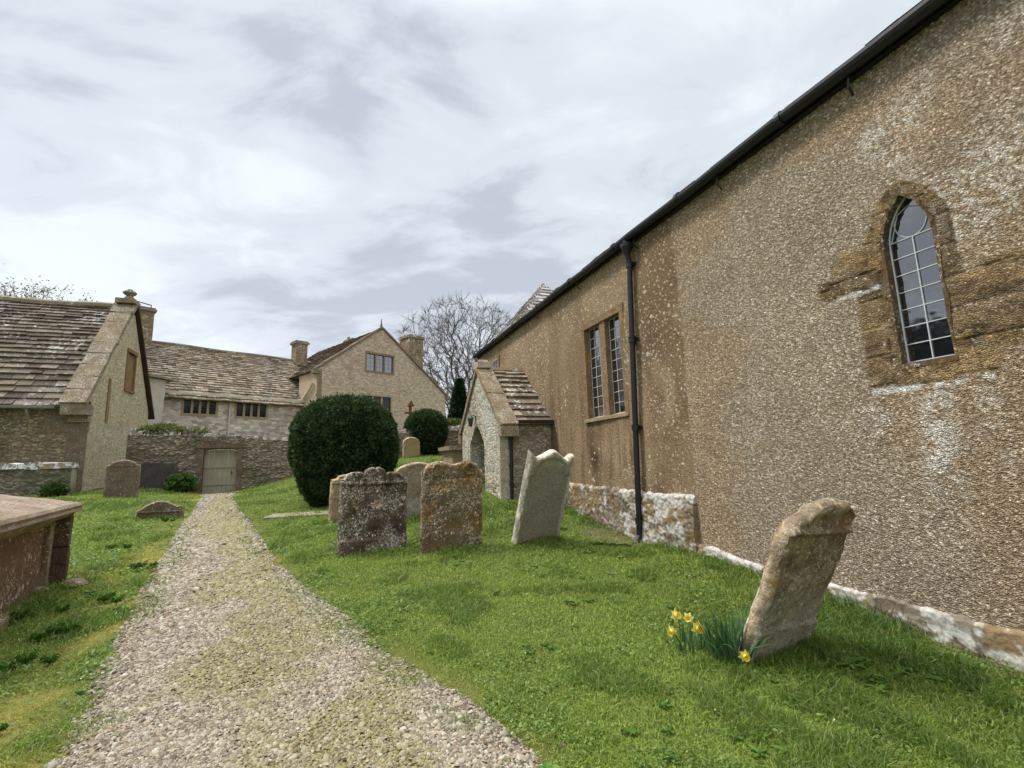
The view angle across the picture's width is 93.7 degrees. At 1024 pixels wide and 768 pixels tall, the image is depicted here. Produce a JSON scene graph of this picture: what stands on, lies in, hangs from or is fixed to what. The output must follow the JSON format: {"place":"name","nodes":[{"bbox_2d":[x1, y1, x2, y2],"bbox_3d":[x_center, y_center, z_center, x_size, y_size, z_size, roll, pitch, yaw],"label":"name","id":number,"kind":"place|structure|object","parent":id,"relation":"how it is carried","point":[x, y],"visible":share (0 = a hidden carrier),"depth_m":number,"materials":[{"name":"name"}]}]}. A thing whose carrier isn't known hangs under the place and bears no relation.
{"place":"outdoors","nodes":[
{"label":"outdoors","id":0,"kind":"place"},
{"bbox_2d":[44,490,546,767],"bbox_3d":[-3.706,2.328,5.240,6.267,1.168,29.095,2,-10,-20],"label":"path","id":1,"kind":"structure","parent":0,"point":[324,717],"depth_m":3.37,"materials":[{"name":"beige gravel"}]},
{"bbox_2d":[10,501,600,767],"bbox_3d":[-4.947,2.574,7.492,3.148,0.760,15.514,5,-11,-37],"label":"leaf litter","id":2,"kind":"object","parent":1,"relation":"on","point":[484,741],"visible":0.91,"depth_m":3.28,"materials":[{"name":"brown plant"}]},
{"bbox_2d":[0,0,920,417],"label":"sky","id":3,"kind":"structure","parent":0,"point":[263,176],"materials":[{"name":"white"}]},
{"bbox_2d":[0,454,1023,767],"bbox_3d":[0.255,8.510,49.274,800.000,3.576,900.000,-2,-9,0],"label":"ground","id":4,"kind":"structure","parent":0,"point":[112,632],"depth_m":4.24,"materials":[{"name":"green plant"}]},
{"bbox_2d":[0,407,21,462],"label":"climbing shrub","id":5,"kind":"object","parent":4,"relation":"on","point":[1,424],"visible":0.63,"depth_m":15.17,"materials":[{"name":"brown plant"}]},
{"bbox_2d":[0,462,79,496],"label":"stone wall","id":6,"kind":"structure","parent":4,"relation":"on","point":[24,478],"depth_m":14.28,"materials":[{"name":"grey stone"}]},
{"bbox_2d":[0,494,82,629],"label":"chest tomb","id":7,"kind":"object","parent":4,"relation":"on","point":[35,541],"visible":0.94,"depth_m":5.37,"materials":[{"name":"brown stone"}]},
{"bbox_2d":[33,586,51,592],"bbox_3d":[-5.585,2.455,5.695,0.227,0.102,0.175,-2,-9,0],"label":"loose stone","id":8,"kind":"object","parent":4,"relation":"on","point":[37,589],"visible":0.48,"depth_m":5.66,"materials":[{"name":"brown stone"}]},
{"bbox_2d":[0,276,99,301],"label":"budding tree","id":9,"kind":"object","parent":4,"relation":"on","point":[24,288],"visible":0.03,"depth_m":32.10,"materials":[{"name":"brown plant"}]},
{"bbox_2d":[37,480,71,496],"bbox_3d":[-13.524,3.203,14.185,0.762,0.703,0.776,-2,-9,0],"label":"weed tuft","id":10,"kind":"object","parent":4,"relation":"on","point":[50,489],"visible":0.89,"depth_m":14.05,"materials":[{"name":"green plant"}]},
{"bbox_2d":[61,578,87,586],"bbox_3d":[-5.425,2.480,5.949,0.304,0.134,0.228,-2,-9,0],"label":"loose stone","id":11,"kind":"object","parent":4,"relation":"on","point":[79,581],"visible":0.62,"depth_m":5.91,"materials":[{"name":"beige stone"}]},
{"bbox_2d":[0,289,154,491],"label":"barn","id":12,"kind":"structure","parent":4,"relation":"on","point":[75,386],"depth_m":17.03,"materials":[{"name":"stone"}]},
{"bbox_2d":[103,460,140,497],"bbox_3d":[-11.274,2.863,13.888,0.834,1.339,0.136,2,-12,-22],"label":"headstone","id":13,"kind":"object","parent":4,"relation":"on","point":[122,478],"visible":0.84,"depth_m":13.87,"materials":[{"name":"brown stone"}]},
{"bbox_2d":[139,462,177,489],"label":"stone slab","id":14,"kind":"structure","parent":4,"relation":"on","point":[153,475],"depth_m":16.91,"materials":[{"name":"grey stone"}]},
{"bbox_2d":[136,500,184,519],"bbox_3d":[-8.105,3.028,11.070,0.905,0.673,0.192,4,-8,-28],"label":"headstone","id":15,"kind":"object","parent":4,"relation":"on","point":[162,508],"visible":0.62,"depth_m":11.03,"materials":[{"name":"stone"}]},
{"bbox_2d":[162,472,197,492],"bbox_3d":[-11.695,3.550,16.961,1.123,0.922,0.942,2,-10,-24],"label":"fern","id":16,"kind":"object","parent":4,"relation":"on","point":[182,482],"visible":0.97,"depth_m":16.78,"materials":[{"name":"green plant"}]},
{"bbox_2d":[138,301,449,464],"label":"manor house","id":17,"kind":"structure","parent":4,"relation":"on","point":[230,393],"depth_m":30.01,"materials":[{"name":"stone"}]},
{"bbox_2d":[180,400,218,416],"bbox_3d":[-17.250,1.248,26.526,0.190,1.040,1.770,-10,-12,42],"label":"mullioned window","id":18,"kind":"structure","parent":17,"relation":"in","point":[188,407],"depth_m":26.47,"materials":[{"name":"stone"}]},
{"bbox_2d":[234,403,267,418],"bbox_3d":[-15.453,1.502,28.451,0.190,1.120,1.860,-10,-12,42],"label":"mullioned window","id":19,"kind":"structure","parent":17,"relation":"in","point":[248,411],"depth_m":28.39,"materials":[{"name":"stone"}]},
{"bbox_2d":[362,393,392,412],"bbox_3d":[-9.125,1.441,32.419,0.190,1.480,2.320,-10,-12,42],"label":"mullioned window","id":20,"kind":"structure","parent":17,"relation":"in","point":[384,398],"depth_m":32.78,"materials":[{"name":"stone"}]},
{"bbox_2d":[365,351,394,374],"bbox_3d":[-9.092,-1.419,33.009,0.190,1.410,2.270,-10,-12,42],"label":"mullioned window","id":21,"kind":"structure","parent":17,"relation":"in","point":[376,363],"depth_m":32.99,"materials":[{"name":"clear glass"}]},
{"bbox_2d":[125,425,462,491],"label":"churchyard wall","id":22,"kind":"structure","parent":4,"relation":"on","point":[259,460],"depth_m":18.00,"materials":[{"name":"stone"}]},
{"bbox_2d":[137,422,186,433],"bbox_3d":[-12.812,1.728,17.579,1.644,0.682,0.869,2,-10,-24],"label":"wall plant","id":23,"kind":"object","parent":22,"relation":"on","point":[161,427],"depth_m":17.40,"materials":[{"name":"green plant"}]},
{"bbox_2d":[183,426,212,434],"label":"wall plant","id":24,"kind":"object","parent":22,"relation":"on","point":[203,430],"depth_m":17.98,"materials":[{"name":"green plant"}]},
{"bbox_2d":[263,511,327,519],"bbox_3d":[-4.712,2.987,10.807,1.500,0.159,0.600,-2,-8,-6],"label":"ledger stone","id":25,"kind":"object","parent":4,"relation":"on","point":[273,516],"visible":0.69,"depth_m":10.61,"materials":[{"name":"stone"}]},
{"bbox_2d":[328,474,346,521],"bbox_3d":[-3.276,2.418,9.756,0.856,1.174,0.176,7,-12,-33],"label":"headstone","id":26,"kind":"object","parent":4,"relation":"on","point":[334,500],"visible":0.19,"depth_m":9.54,"materials":[{"name":"stone"}]},
{"bbox_2d":[287,392,400,507],"bbox_3d":[-4.442,1.857,12.776,2.925,3.330,2.949,0,-9,-11],"label":"yew bush","id":27,"kind":"object","parent":4,"relation":"on","point":[330,437],"visible":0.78,"depth_m":11.81,"materials":[{"name":"green plant"}]},
{"bbox_2d":[337,467,407,557],"bbox_3d":[-2.204,2.122,7.653,1.090,1.579,0.226,5,-13,-30],"label":"headstone","id":28,"kind":"object","parent":4,"relation":"on","point":[372,511],"visible":0.8,"depth_m":7.61,"materials":[{"name":"stone"}]},
{"bbox_2d":[405,401,414,415],"bbox_3d":[-4.915,2.237,23.161,0.640,2.859,0.200,6,-12,-41],"label":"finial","id":29,"kind":"object","parent":4,"relation":"on","point":[410,404],"visible":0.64,"depth_m":23.28,"materials":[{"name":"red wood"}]},
{"bbox_2d":[402,437,419,457],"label":"headstone","id":30,"kind":"object","parent":4,"relation":"on","point":[410,446],"visible":0.73,"depth_m":19.99,"materials":[{"name":"stone"}]},
{"bbox_2d":[395,462,427,518],"bbox_3d":[-1.919,2.267,9.720,1.019,1.356,0.146,2,-10,-30],"label":"headstone","id":31,"kind":"object","parent":4,"relation":"on","point":[411,472],"visible":0.24,"depth_m":9.65,"materials":[{"name":"grey stone"}]},
{"bbox_2d":[403,408,449,455],"bbox_3d":[-3.890,2.355,21.845,2.177,2.610,2.163,6,-12,-42],"label":"yew bush","id":32,"kind":"object","parent":4,"relation":"on","point":[427,428],"visible":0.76,"depth_m":21.13,"materials":[{"name":"green plant"}]},
{"bbox_2d":[438,446,462,463],"bbox_3d":[-1.873,2.620,16.398,0.971,0.959,1.714,2,-10,-20],"label":"table tomb","id":33,"kind":"object","parent":4,"relation":"on","point":[452,454],"visible":0.5,"depth_m":15.76,"materials":[{"name":"stone"}]},
{"bbox_2d":[391,290,510,417],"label":"beech tree","id":34,"kind":"object","parent":4,"relation":"on","point":[453,355],"visible":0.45,"depth_m":47.13,"materials":[{"name":"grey plant"}]},
{"bbox_2d":[420,461,482,553],"bbox_3d":[-0.955,2.054,7.659,1.021,1.638,0.210,3,-9,-22],"label":"headstone","id":35,"kind":"object","parent":4,"relation":"on","point":[451,505],"visible":0.83,"depth_m":7.60,"materials":[{"name":"brown stone"}]},
{"bbox_2d":[447,417,461,425],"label":"garden shrub","id":36,"kind":"object","parent":4,"relation":"on","point":[454,422],"visible":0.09,"depth_m":24.30,"materials":[{"name":"green plant"}]},
{"bbox_2d":[448,378,466,419],"bbox_3d":[-2.975,1.740,27.581,2.281,4.356,2.235,-2,-9,0],"label":"conifer","id":37,"kind":"object","parent":4,"relation":"on","point":[458,399],"visible":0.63,"depth_m":27.38,"materials":[{"name":"green plant"}]},
{"bbox_2d":[0,517,990,767],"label":"broadleaf weeds","id":38,"kind":"object","parent":4,"relation":"on","point":[24,658],"visible":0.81,"depth_m":3.71,"materials":[{"name":"green plant"}]},
{"bbox_2d":[511,449,574,544],"bbox_3d":[0.501,1.980,7.942,0.896,1.877,0.171,5,10,-30],"label":"headstone","id":39,"kind":"object","parent":4,"relation":"on","point":[544,491],"visible":0.82,"depth_m":7.84,"materials":[{"name":"grey stone"}]},
{"bbox_2d":[667,626,676,649],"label":"daffodil","id":40,"kind":"object","parent":4,"relation":"on","point":[671,631],"visible":0.98,"depth_m":3.87,"materials":[{"name":"yellow plant"}]},
{"bbox_2d":[658,612,713,656],"bbox_3d":[1.397,2.012,3.864,0.460,0.272,0.479,-2,-9,0],"label":"daffodil","id":41,"kind":"object","parent":4,"relation":"on","point":[691,640],"depth_m":3.91,"materials":[{"name":"green plant"}]},
{"bbox_2d":[691,621,704,650],"bbox_3d":[1.493,2.019,3.821,0.097,0.246,0.102,-11,-13,44],"label":"daffodil","id":42,"kind":"object","parent":4,"relation":"on","point":[695,628],"visible":0.9,"depth_m":3.84,"materials":[{"name":"yellow plant"}]},
{"bbox_2d":[670,604,780,667],"bbox_3d":[1.692,1.926,3.711,0.790,0.400,0.957,-2,-9,0],"label":"daffodil","id":43,"kind":"object","parent":4,"relation":"on","point":[728,649],"depth_m":3.64,"materials":[{"name":"green plant"}]},
{"bbox_2d":[458,0,1023,671],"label":"church","id":44,"kind":"structure","parent":4,"relation":"on","point":[744,348],"depth_m":5.14,"materials":[{"name":"stone"}]},
{"bbox_2d":[467,415,475,426],"bbox_3d":[-1.122,1.023,13.321,0.253,0.324,0.176,6,-12,-40],"label":"wall lantern","id":45,"kind":"object","parent":44,"relation":"attached to","point":[470,418],"depth_m":13.26,"materials":[{"name":"black metal"}]},
{"bbox_2d":[492,355,499,366],"bbox_3d":[-0.541,-0.501,16.073,0.075,0.800,0.750,2,-10,-20],"label":"small window","id":46,"kind":"structure","parent":44,"relation":"in","point":[495,361],"depth_m":15.94,"materials":[{"name":"brown stone"}]},
{"bbox_2d":[580,303,629,422],"bbox_3d":[1.932,-0.345,9.694,0.295,2.130,1.670,2,-10,-20],"label":"mullioned window","id":47,"kind":"structure","parent":44,"relation":"in","point":[606,397],"depth_m":9.66,"materials":[{"name":"stone"}]},
{"bbox_2d":[879,192,958,369],"bbox_3d":[3.859,-1.014,4.533,0.262,1.715,0.491,2,-10,-20],"label":"lancet window","id":48,"kind":"structure","parent":44,"relation":"in","point":[917,293],"depth_m":4.56,"materials":[{"name":"glass"}]},
{"bbox_2d":[738,649,750,672],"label":"daffodil","id":49,"kind":"object","parent":4,"relation":"on","point":[744,656],"visible":0.96,"depth_m":3.43,"materials":[{"name":"yellow plant"}]},
{"bbox_2d":[738,498,855,662],"bbox_3d":[2.219,1.665,3.783,0.878,1.643,0.171,8,10,-31],"label":"headstone","id":50,"kind":"object","parent":4,"relation":"on","point":[807,548],"visible":0.81,"depth_m":3.64,"materials":[{"name":"stone"}]}
]}

